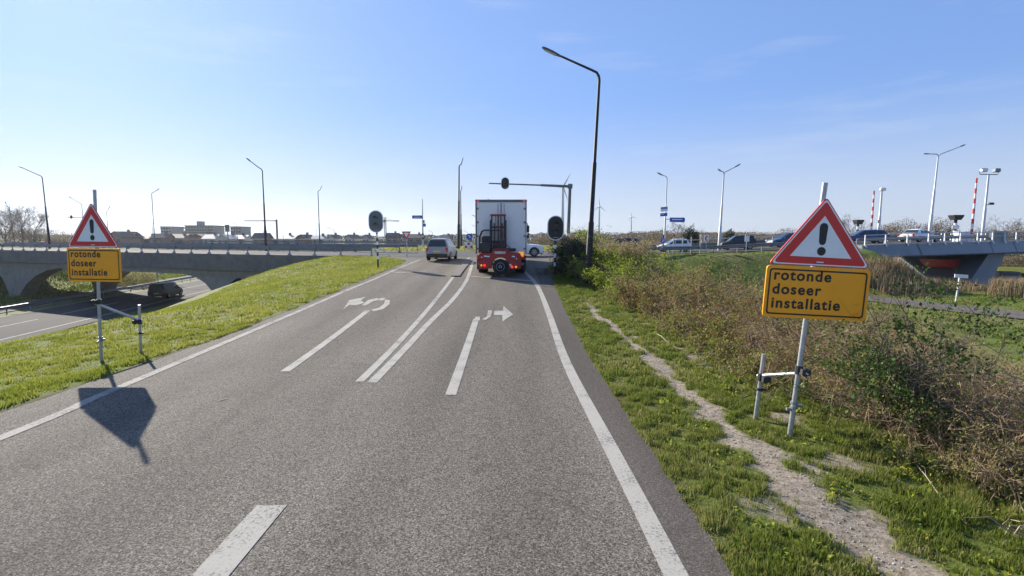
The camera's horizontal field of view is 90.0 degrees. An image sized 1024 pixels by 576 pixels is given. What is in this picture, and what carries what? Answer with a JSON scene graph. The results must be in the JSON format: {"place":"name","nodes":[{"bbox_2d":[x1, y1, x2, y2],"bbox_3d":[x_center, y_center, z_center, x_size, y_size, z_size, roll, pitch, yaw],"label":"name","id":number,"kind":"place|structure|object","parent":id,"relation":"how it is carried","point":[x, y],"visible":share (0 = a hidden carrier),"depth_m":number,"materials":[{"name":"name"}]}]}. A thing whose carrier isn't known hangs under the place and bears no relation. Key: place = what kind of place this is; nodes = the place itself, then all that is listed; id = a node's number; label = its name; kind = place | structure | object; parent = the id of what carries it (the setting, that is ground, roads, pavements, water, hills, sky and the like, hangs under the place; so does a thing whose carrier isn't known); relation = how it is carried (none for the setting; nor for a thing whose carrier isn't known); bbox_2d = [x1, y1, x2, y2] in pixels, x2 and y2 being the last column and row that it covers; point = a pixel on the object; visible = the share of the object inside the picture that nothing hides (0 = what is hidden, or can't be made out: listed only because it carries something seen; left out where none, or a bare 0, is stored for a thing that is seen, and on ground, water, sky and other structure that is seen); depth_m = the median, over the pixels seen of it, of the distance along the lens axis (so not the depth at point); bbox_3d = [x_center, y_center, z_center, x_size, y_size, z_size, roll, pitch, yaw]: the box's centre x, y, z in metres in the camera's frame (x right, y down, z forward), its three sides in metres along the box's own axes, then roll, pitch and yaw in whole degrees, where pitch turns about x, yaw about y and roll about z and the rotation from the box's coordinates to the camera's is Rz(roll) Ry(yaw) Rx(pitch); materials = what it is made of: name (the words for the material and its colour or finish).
{"place":"outdoors","nodes":[
{"label":"outdoors","id":0,"kind":"place"},
{"bbox_2d":[0,322,255,408],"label":"grass","id":1,"kind":"structure","parent":0,"point":[58,381],"depth_m":11.12,"materials":[{"name":"plant"}]},
{"bbox_2d":[149,231,173,248],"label":"house","id":2,"kind":"structure","parent":0,"point":[165,237],"depth_m":184.74,"materials":[{"name":"brick"}]},
{"bbox_2d":[172,232,192,242],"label":"house","id":3,"kind":"structure","parent":0,"point":[184,236],"depth_m":190.14,"materials":[{"name":"brick"}]},
{"bbox_2d":[187,232,209,242],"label":"house","id":4,"kind":"structure","parent":0,"point":[196,237],"depth_m":179.15,"materials":[{"name":"brick"}]},
{"bbox_2d":[201,232,219,242],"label":"house","id":5,"kind":"structure","parent":0,"point":[208,237],"depth_m":175.53,"materials":[{"name":"brick"}]},
{"bbox_2d":[251,231,273,243],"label":"house","id":6,"kind":"structure","parent":0,"point":[258,237],"depth_m":170.09,"materials":[{"name":"brick"}]},
{"bbox_2d":[272,233,298,243],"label":"house","id":7,"kind":"structure","parent":0,"point":[290,237],"depth_m":174.68,"materials":[{"name":"brick"}]},
{"bbox_2d":[296,232,312,243],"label":"house","id":8,"kind":"structure","parent":0,"point":[303,237],"depth_m":178.95,"materials":[{"name":"brick"}]},
{"bbox_2d":[310,233,329,243],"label":"house","id":9,"kind":"structure","parent":0,"point":[323,237],"depth_m":181.74,"materials":[{"name":"brick"}]},
{"bbox_2d":[344,233,360,243],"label":"house","id":10,"kind":"structure","parent":0,"point":[351,237],"depth_m":216.37,"materials":[{"name":"tile"}]},
{"bbox_2d":[0,255,731,575],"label":"road","id":11,"kind":"structure","parent":0,"point":[417,416],"depth_m":5.66,"materials":[{"name":"asphalt"}]},
{"bbox_2d":[426,238,457,260],"bbox_3d":[-4.920,-2.756,36.196,1.886,1.536,4.053,0,6,3],"label":"silver car","id":12,"kind":"object","parent":11,"relation":"on","point":[436,248],"visible":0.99,"depth_m":34.36,"materials":[{"name":"paint"}]},
{"bbox_2d":[451,259,471,276],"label":"traffic island","id":13,"kind":"structure","parent":11,"relation":"on","point":[459,271],"depth_m":28.90,"materials":[{"name":"concrete"}]},
{"bbox_2d":[475,200,528,271],"bbox_3d":[-0.560,-3.112,31.580,3.580,3.860,10.475,0,6,0],"label":"lorry","id":14,"kind":"object","parent":11,"relation":"on","point":[515,211],"visible":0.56,"depth_m":26.34,"materials":[{"name":"metal"}]},
{"bbox_2d":[476,203,500,252],"bbox_3d":[-1.207,-3.099,26.367,1.256,2.560,0.095,0,6,0],"label":"rear door","id":15,"kind":"structure","parent":14,"relation":"in","point":[484,210],"depth_m":26.31,"materials":[{"name":"metal"}]},
{"bbox_2d":[478,214,520,274],"bbox_3d":[-0.601,-2.228,25.926,2.143,3.005,1.560,0,6,0],"label":"forklift","id":16,"kind":"object","parent":14,"relation":"attached to","point":[487,256],"visible":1,"depth_m":25.39,"materials":[{"name":"metal"}]},
{"bbox_2d":[501,203,525,252],"bbox_3d":[0.087,-3.099,26.367,1.256,2.560,0.095,0,6,0],"label":"rear door","id":17,"kind":"structure","parent":14,"relation":"in","point":[515,212],"depth_m":26.35,"materials":[{"name":"metal"}]},
{"bbox_2d":[385,231,400,243],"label":"house","id":18,"kind":"structure","parent":0,"point":[394,235],"depth_m":219.30,"materials":[{"name":"brick"}]},
{"bbox_2d":[407,232,425,244],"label":"house","id":19,"kind":"structure","parent":0,"point":[415,236],"depth_m":224.29,"materials":[{"name":"brick"}]},
{"bbox_2d":[0,239,1023,575],"bbox_3d":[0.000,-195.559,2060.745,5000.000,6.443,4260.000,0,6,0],"label":"ground","id":20,"kind":"structure","parent":0,"point":[862,531],"depth_m":6.09,"materials":[{"name":"plant"}]},
{"bbox_2d":[0,203,30,246],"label":"bare tree","id":21,"kind":"object","parent":20,"relation":"on","point":[4,222],"visible":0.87,"depth_m":117.59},
{"bbox_2d":[0,204,50,241],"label":"bare tree","id":22,"kind":"object","parent":20,"relation":"on","point":[20,221],"visible":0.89,"depth_m":118.42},
{"bbox_2d":[1,210,58,246],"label":"bare tree","id":23,"kind":"object","parent":20,"relation":"on","point":[42,218],"visible":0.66,"depth_m":123.56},
{"bbox_2d":[0,228,72,246],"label":"wood","id":24,"kind":"object","parent":20,"relation":"on","point":[60,237],"visible":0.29,"depth_m":124.95,"materials":[{"name":"plant"}]},
{"bbox_2d":[0,246,188,304],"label":"grass","id":25,"kind":"structure","parent":20,"relation":"on","point":[81,287],"depth_m":71.51,"materials":[{"name":"plant"}]},
{"bbox_2d":[0,276,194,313],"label":"guard rail","id":26,"kind":"object","parent":20,"relation":"on","point":[60,298],"visible":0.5,"depth_m":58.76,"materials":[{"name":"metal"}]},
{"bbox_2d":[0,276,196,312],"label":"motorway","id":27,"kind":"structure","parent":20,"relation":"on","point":[25,307],"depth_m":61.11,"materials":[{"name":"asphalt"}]},
{"bbox_2d":[0,280,210,342],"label":"motorway","id":28,"kind":"structure","parent":20,"relation":"on","point":[24,325],"depth_m":48.91,"materials":[{"name":"asphalt"}]},
{"bbox_2d":[147,282,182,297],"bbox_3d":[-42.399,0.169,62.801,2.230,1.823,5.055,-1,6,-10],"label":"black van","id":29,"kind":"object","parent":28,"relation":"on","point":[165,289],"visible":1,"depth_m":60.89,"materials":[{"name":"paint"}]},
{"bbox_2d":[67,190,143,360],"bbox_3d":[-8.385,-0.085,10.475,1.229,3.801,0.413,-2,6,-21],"label":"road works sign","id":30,"kind":"object","parent":20,"relation":"on","point":[97,264],"visible":1,"depth_m":10.38,"materials":[{"name":"metal"}]},
{"bbox_2d":[111,229,144,242],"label":"house","id":31,"kind":"structure","parent":20,"relation":"on","point":[122,236],"depth_m":192.31,"materials":[{"name":"brick"}]},
{"bbox_2d":[119,272,160,286],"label":"bush","id":32,"kind":"object","parent":20,"relation":"on","point":[132,282],"visible":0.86,"depth_m":75.55,"materials":[{"name":"green plant"}]},
{"bbox_2d":[160,226,183,233],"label":"apartment block","id":33,"kind":"structure","parent":20,"relation":"on","point":[174,230],"depth_m":309.24,"materials":[{"name":"concrete"}]},
{"bbox_2d":[0,232,385,243],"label":"wood","id":34,"kind":"object","parent":20,"relation":"on","point":[361,236],"visible":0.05,"depth_m":415.34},
{"bbox_2d":[0,255,404,344],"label":"grass","id":35,"kind":"structure","parent":20,"relation":"on","point":[229,294],"depth_m":21.41,"materials":[{"name":"plant"}]},
{"bbox_2d":[184,221,224,234],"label":"apartment block","id":36,"kind":"structure","parent":20,"relation":"on","point":[200,227],"depth_m":297.99,"materials":[{"name":"concrete"}]},
{"bbox_2d":[0,247,417,296],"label":"overpass","id":37,"kind":"object","parent":20,"relation":"on","point":[27,271],"visible":0.39,"depth_m":50.59,"materials":[{"name":"concrete"}]},
{"bbox_2d":[18,166,50,247],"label":"street lamp","id":38,"kind":"object","parent":37,"relation":"on","point":[48,234],"visible":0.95,"depth_m":73.27,"materials":[{"name":"metal"}]},
{"bbox_2d":[0,244,372,255],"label":"guard rail","id":39,"kind":"object","parent":37,"relation":"on","point":[267,248],"visible":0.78,"depth_m":46.11,"materials":[{"name":"metal"}]},
{"bbox_2d":[2,242,400,251],"bbox_3d":[-47.017,-5.430,67.329,78.660,0.995,0.280,2,6,24],"label":"guard rail","id":40,"kind":"object","parent":37,"relation":"on","point":[329,245],"visible":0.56,"depth_m":60.44,"materials":[{"name":"metal"}]},
{"bbox_2d":[246,158,266,250],"bbox_3d":[-28.871,-9.176,57.985,1.855,10.923,0.290,0,6,0],"label":"street lamp","id":41,"kind":"object","parent":37,"relation":"on","point":[265,238],"visible":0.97,"depth_m":57.98,"materials":[{"name":"metal"}]},
{"bbox_2d":[215,232,236,242],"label":"house","id":42,"kind":"structure","parent":20,"relation":"on","point":[233,237],"depth_m":171.82,"materials":[{"name":"brick"}]},
{"bbox_2d":[230,226,250,235],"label":"apartment block","id":43,"kind":"structure","parent":20,"relation":"on","point":[242,229],"depth_m":308.33,"materials":[{"name":"concrete"}]},
{"bbox_2d":[236,233,251,242],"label":"house","id":44,"kind":"structure","parent":20,"relation":"on","point":[243,236],"depth_m":178.73,"materials":[{"name":"brick"}]},
{"bbox_2d":[169,245,463,250],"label":"overpass","id":45,"kind":"object","parent":20,"relation":"on","point":[279,250],"visible":0.01,"depth_m":114.10,"materials":[{"name":"concrete"}]},
{"bbox_2d":[170,239,429,245],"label":"guard rail","id":46,"kind":"object","parent":45,"relation":"on","point":[305,241],"visible":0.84,"depth_m":105.45,"materials":[{"name":"metal"}]},
{"bbox_2d":[368,210,383,266],"bbox_3d":[-8.227,-2.813,31.114,0.899,3.781,0.430,-1,6,0],"label":"traffic signal","id":47,"kind":"object","parent":20,"relation":"on","point":[375,220],"visible":0.98,"depth_m":30.99,"materials":[{"name":"black paint"}]},
{"bbox_2d":[412,199,425,247],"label":"direction sign","id":48,"kind":"object","parent":20,"relation":"on","point":[419,217],"visible":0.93,"depth_m":71.33,"materials":[{"name":"metal"}]},
{"bbox_2d":[457,158,462,247],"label":"street lamp","id":49,"kind":"object","parent":20,"relation":"on","point":[458,234],"visible":0.95,"depth_m":66.23,"materials":[{"name":"metal"}]},
{"bbox_2d":[372,246,558,250],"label":"grass","id":50,"kind":"structure","parent":20,"relation":"on","point":[424,248],"depth_m":64.67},
{"bbox_2d":[425,232,572,244],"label":"wood","id":51,"kind":"object","parent":20,"relation":"on","point":[473,234],"visible":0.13,"depth_m":255.76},
{"bbox_2d":[489,177,572,237],"bbox_3d":[1.726,-6.523,47.490,7.716,7.366,0.482,0,6,-1],"label":"signal gantry","id":52,"kind":"object","parent":20,"relation":"on","point":[505,183],"visible":0.84,"depth_m":47.24,"materials":[{"name":"metal"}]},
{"bbox_2d":[547,216,563,275],"bbox_3d":[2.163,-1.915,25.441,0.695,3.344,0.506,-4,7,-35],"label":"traffic signal","id":53,"kind":"object","parent":20,"relation":"on","point":[555,228],"visible":0.95,"depth_m":25.33,"materials":[{"name":"black paint"}]},
{"bbox_2d":[560,175,569,220],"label":"wind turbine","id":54,"kind":"object","parent":20,"relation":"on","point":[562,204],"visible":0.62,"depth_m":473.45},
{"bbox_2d":[540,230,601,278],"bbox_3d":[3.470,-1.777,26.520,4.180,2.521,5.937,0,6,0],"label":"bush","id":55,"kind":"object","parent":20,"relation":"on","point":[561,265],"visible":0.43,"depth_m":25.28,"materials":[{"name":"green plant"}]},
{"bbox_2d":[542,46,600,284],"bbox_3d":[2.361,-4.918,22.129,2.647,10.504,0.296,2,6,0],"label":"street lamp","id":56,"kind":"object","parent":20,"relation":"on","point":[589,247],"visible":0.97,"depth_m":22.07,"materials":[{"name":"metal"}]},
{"bbox_2d":[544,225,626,265],"bbox_3d":[4.141,-2.377,28.729,4.786,2.961,6.458,0,6,0],"label":"bush","id":57,"kind":"object","parent":20,"relation":"on","point":[584,238],"visible":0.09,"depth_m":28.57,"materials":[{"name":"green plant"}]},
{"bbox_2d":[548,265,656,312],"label":"grass","id":58,"kind":"structure","parent":20,"relation":"on","point":[563,284],"depth_m":19.24,"materials":[{"name":"plant"}]},
{"bbox_2d":[532,229,675,249],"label":"wood","id":59,"kind":"object","parent":20,"relation":"on","point":[540,240],"visible":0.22,"depth_m":130.54,"materials":[{"name":"plant"}]},
{"bbox_2d":[569,236,663,270],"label":"dry reeds","id":60,"kind":"object","parent":20,"relation":"on","point":[625,246],"visible":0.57,"depth_m":22.13,"materials":[{"name":"plant"}]},
{"bbox_2d":[558,232,708,296],"bbox_3d":[4.742,-1.112,21.511,4.738,2.627,8.728,-1,6,-12],"label":"bush","id":61,"kind":"object","parent":20,"relation":"on","point":[601,272],"visible":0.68,"depth_m":20.77,"materials":[{"name":"green plant"}]},
{"bbox_2d":[596,247,762,318],"bbox_3d":[5.306,-0.207,16.344,4.768,2.194,6.941,0,6,0],"label":"bush","id":62,"kind":"object","parent":20,"relation":"on","point":[644,290],"visible":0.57,"depth_m":15.82,"materials":[{"name":"brown plant"}]},
{"bbox_2d":[681,225,699,243],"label":"bush","id":63,"kind":"object","parent":20,"relation":"on","point":[695,235],"visible":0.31,"depth_m":79.07,"materials":[{"name":"green plant"}]},
{"bbox_2d":[566,308,853,389],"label":"grass","id":64,"kind":"structure","parent":20,"relation":"on","point":[646,340],"depth_m":10.46,"materials":[{"name":"plant"}]},
{"bbox_2d":[643,231,783,245],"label":"wood","id":65,"kind":"object","parent":20,"relation":"on","point":[712,237],"visible":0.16,"depth_m":85.46,"materials":[{"name":"plant"}]},
{"bbox_2d":[646,242,785,253],"bbox_3d":[21.519,-3.790,48.294,19.170,1.522,1.260,-1,6,-9],"label":"guard rail","id":66,"kind":"object","parent":20,"relation":"on","point":[737,246],"visible":0.58,"depth_m":48.39,"materials":[{"name":"metal"}]},
{"bbox_2d":[637,287,813,379],"bbox_3d":[4.384,0.794,11.724,2.441,1.118,7.463,0,6,-5],"label":"bush","id":67,"kind":"object","parent":20,"relation":"on","point":[713,344],"visible":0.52,"depth_m":10.33,"materials":[{"name":"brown plant"}]},
{"bbox_2d":[610,326,916,575],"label":"pebbles","id":68,"kind":"object","parent":20,"relation":"on","point":[801,489],"visible":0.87,"depth_m":4.51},
{"bbox_2d":[602,317,925,573],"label":"soil clods","id":69,"kind":"object","parent":20,"relation":"on","point":[788,477],"visible":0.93,"depth_m":4.87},
{"bbox_2d":[649,261,931,365],"bbox_3d":[5.688,0.508,11.573,4.503,2.044,7.309,0,6,0],"label":"bush","id":70,"kind":"object","parent":20,"relation":"on","point":[718,306],"visible":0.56,"depth_m":11.23,"materials":[{"name":"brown plant"}]},
{"bbox_2d":[582,318,1023,575],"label":"weeds","id":71,"kind":"object","parent":20,"relation":"on","point":[984,559],"visible":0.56,"depth_m":4.68,"materials":[{"name":"green plant"}]},
{"bbox_2d":[753,183,870,437],"bbox_3d":[3.639,0.435,6.223,1.170,3.353,0.810,2,6,21],"label":"road works sign","id":72,"kind":"object","parent":20,"relation":"on","point":[821,236],"visible":1,"depth_m":6.00,"materials":[{"name":"metal"}]},
{"bbox_2d":[637,251,1023,385],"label":"grass","id":73,"kind":"structure","parent":20,"relation":"on","point":[971,302],"depth_m":33.45,"materials":[{"name":"plant"}]},
{"bbox_2d":[684,295,1023,488],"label":"bush","id":74,"kind":"object","parent":20,"relation":"on","point":[827,383],"visible":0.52,"depth_m":6.54,"materials":[{"name":"brown plant"}]},
{"bbox_2d":[841,214,869,241],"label":"bare tree","id":75,"kind":"object","parent":20,"relation":"on","point":[845,225],"visible":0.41,"depth_m":103.76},
{"bbox_2d":[747,301,972,372],"bbox_3d":[6.364,0.728,9.764,3.464,1.872,3.909,0,6,0],"label":"bush","id":76,"kind":"object","parent":20,"relation":"on","point":[860,328],"visible":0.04,"depth_m":9.65,"materials":[{"name":"brown plant"}]},
{"bbox_2d":[726,262,1023,448],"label":"bush","id":77,"kind":"object","parent":20,"relation":"on","point":[884,370],"visible":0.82,"depth_m":6.02,"materials":[{"name":"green plant"}]},
{"bbox_2d":[777,230,1023,262],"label":"wood","id":78,"kind":"object","parent":20,"relation":"on","point":[966,231],"visible":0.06,"depth_m":90.60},
{"bbox_2d":[881,217,927,240],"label":"bush","id":79,"kind":"object","parent":20,"relation":"on","point":[900,228],"visible":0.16,"depth_m":91.04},
{"bbox_2d":[825,253,987,298],"bbox_3d":[33.628,-0.479,44.197,14.609,5.518,10.111,-3,6,-30],"label":"reed bed","id":80,"kind":"object","parent":20,"relation":"on","point":[885,269],"visible":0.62,"depth_m":41.65,"materials":[{"name":"plant"}]},
{"bbox_2d":[850,232,1023,285],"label":"bascule bridge","id":81,"kind":"structure","parent":20,"relation":"on","point":[979,260],"depth_m":53.98,"materials":[{"name":"concrete"}]},
{"bbox_2d":[850,229,889,242],"bbox_3d":[38.340,-5.646,56.050,4.805,1.490,2.110,1,6,14],"label":"blue car","id":82,"kind":"object","parent":81,"relation":"on","point":[859,234],"visible":0.31,"depth_m":55.18,"materials":[{"name":"paint"}]},
{"bbox_2d":[877,188,885,229],"bbox_3d":[44.198,-8.664,61.401,0.620,6.607,0.450,1,6,0],"label":"camera mast","id":83,"kind":"object","parent":81,"relation":"on","point":[880,209],"visible":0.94,"depth_m":61.30,"materials":[{"name":"metal"}]},
{"bbox_2d":[898,229,939,241],"bbox_3d":[45.469,-5.863,57.169,4.855,1.460,2.110,-2,6,-22],"label":"silver car","id":84,"kind":"object","parent":81,"relation":"on","point":[916,231],"visible":0.51,"depth_m":56.35,"materials":[{"name":"white paint"}]},
{"bbox_2d":[856,235,1023,244],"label":"guard rail","id":85,"kind":"object","parent":81,"relation":"on","point":[932,238],"visible":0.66,"depth_m":51.53,"materials":[{"name":"metal"}]},
{"bbox_2d":[924,144,965,240],"bbox_3d":[51.083,-11.107,61.214,4.776,12.058,0.395,2,6,0],"label":"street lamp","id":86,"kind":"object","parent":81,"relation":"on","point":[931,214],"visible":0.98,"depth_m":61.13,"materials":[{"name":"metal"}]},
{"bbox_2d":[948,215,964,241],"bbox_3d":[49.854,-6.694,57.623,1.150,3.013,0.900,0,6,0],"label":"bridge signal","id":87,"kind":"object","parent":81,"relation":"on","point":[955,226],"visible":0.86,"depth_m":57.36,"materials":[{"name":"white paint"}]},
{"bbox_2d":[966,178,977,241],"bbox_3d":[50.796,-8.575,56.511,0.550,6.973,0.650,0,6,0],"label":"barrier boom","id":88,"kind":"object","parent":81,"relation":"on","point":[972,221],"visible":0.89,"depth_m":56.31,"materials":[{"name":"white paint"}]},
{"bbox_2d":[979,168,1000,240],"bbox_3d":[53.969,-9.303,58.283,2.274,8.480,0.518,1,6,0],"label":"camera mast","id":89,"kind":"object","parent":81,"relation":"on","point":[996,170],"visible":0.95,"depth_m":58.17,"materials":[{"name":"metal"}]},
{"bbox_2d":[988,231,1007,240],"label":"bridge parapet","id":90,"kind":"structure","parent":81,"relation":"on","point":[998,236],"depth_m":53.60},
{"bbox_2d":[923,216,960,239],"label":"bush","id":91,"kind":"object","parent":20,"relation":"on","point":[943,226],"visible":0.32,"depth_m":88.51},
{"bbox_2d":[895,364,1023,536],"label":"bush","id":92,"kind":"object","parent":20,"relation":"on","point":[1009,526],"visible":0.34,"depth_m":5.46,"materials":[{"name":"brown plant"}]},
{"bbox_2d":[913,351,1023,510],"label":"bush","id":93,"kind":"object","parent":20,"relation":"on","point":[997,469],"visible":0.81,"depth_m":5.04,"materials":[{"name":"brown plant"}]},
{"bbox_2d":[975,215,1023,233],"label":"bare tree","id":94,"kind":"object","parent":20,"relation":"on","point":[1015,222],"visible":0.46,"depth_m":97.48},
{"bbox_2d":[983,276,1023,298],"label":"reed bed","id":95,"kind":"object","parent":20,"relation":"on","point":[994,286],"visible":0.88,"depth_m":38.79,"materials":[{"name":"plant"}]},
{"bbox_2d":[999,254,1023,266],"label":"wood","id":96,"kind":"object","parent":20,"relation":"on","point":[1019,260],"visible":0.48,"depth_m":80.98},
{"bbox_2d":[0,0,1023,238],"label":"sky","id":97,"kind":"structure","parent":0,"point":[379,105],"materials":[{"name":"blue"}]},
{"bbox_2d":[353,251,698,256],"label":"roundabout road","id":98,"kind":"structure","parent":0,"point":[459,253],"depth_m":46.14,"materials":[{"name":"asphalt"}]},
{"bbox_2d":[527,243,543,256],"bbox_3d":[0.343,-3.399,41.465,4.455,1.640,2.130,0,6,-2],"label":"white car","id":99,"kind":"object","parent":98,"relation":"on","point":[534,250],"visible":0.38,"depth_m":40.64,"materials":[{"name":"paint"}]},
{"bbox_2d":[660,206,684,221],"bbox_3d":[17.273,-7.916,55.070,2.693,1.706,0.205,0,6,0],"label":"direction sign","id":100,"kind":"object","parent":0,"point":[662,209],"visible":1,"depth_m":55.02,"materials":[{"name":"metal"}]},
{"bbox_2d":[667,246,782,252],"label":"bridge approach road","id":101,"kind":"structure","parent":0,"point":[743,249],"depth_m":53.19,"materials":[{"name":"asphalt"}]},
{"bbox_2d":[657,239,690,251],"bbox_3d":[17.357,-4.600,55.012,3.484,1.408,1.731,1,6,6],"label":"white car","id":102,"kind":"object","parent":101,"relation":"on","point":[678,242],"visible":0.34,"depth_m":54.32,"materials":[{"name":"paint"}]},
{"bbox_2d":[717,164,739,249],"bbox_3d":[22.574,-8.261,53.955,2.326,9.570,0.321,2,6,0],"label":"street lamp","id":103,"kind":"object","parent":101,"relation":"on","point":[720,230],"visible":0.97,"depth_m":53.90,"materials":[{"name":"metal"}]},
{"bbox_2d":[720,235,756,249],"bbox_3d":[23.598,-4.780,53.615,3.524,1.503,1.804,1,6,10],"label":"black car","id":104,"kind":"object","parent":101,"relation":"on","point":[736,239],"visible":0.49,"depth_m":52.94,"materials":[{"name":"grey paint"}]},
{"bbox_2d":[765,232,794,246],"bbox_3d":[29.268,-5.145,54.510,4.005,1.530,1.990,0,6,-2],"label":"blue car","id":105,"kind":"object","parent":101,"relation":"on","point":[784,237],"visible":0.23,"depth_m":53.79,"materials":[{"name":"paint"}]},
{"bbox_2d":[609,382,1023,575],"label":"grass","id":106,"kind":"structure","parent":0,"point":[965,498],"depth_m":4.98,"materials":[{"name":"plant"}]},
{"bbox_2d":[857,284,953,329],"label":"dry grass","id":107,"kind":"structure","parent":0,"point":[910,292],"depth_m":38.72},
{"bbox_2d":[868,295,1023,318],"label":"cycle path","id":108,"kind":"structure","parent":0,"point":[1017,314],"depth_m":32.55,"materials":[{"name":"asphalt"}]},
{"label":"canal water","id":109,"kind":"structure","parent":0,"visible":0},
{"bbox_2d":[990,271,1023,282],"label":"boat","id":110,"kind":"object","parent":109,"relation":"on","point":[1002,274],"visible":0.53,"depth_m":59.36,"materials":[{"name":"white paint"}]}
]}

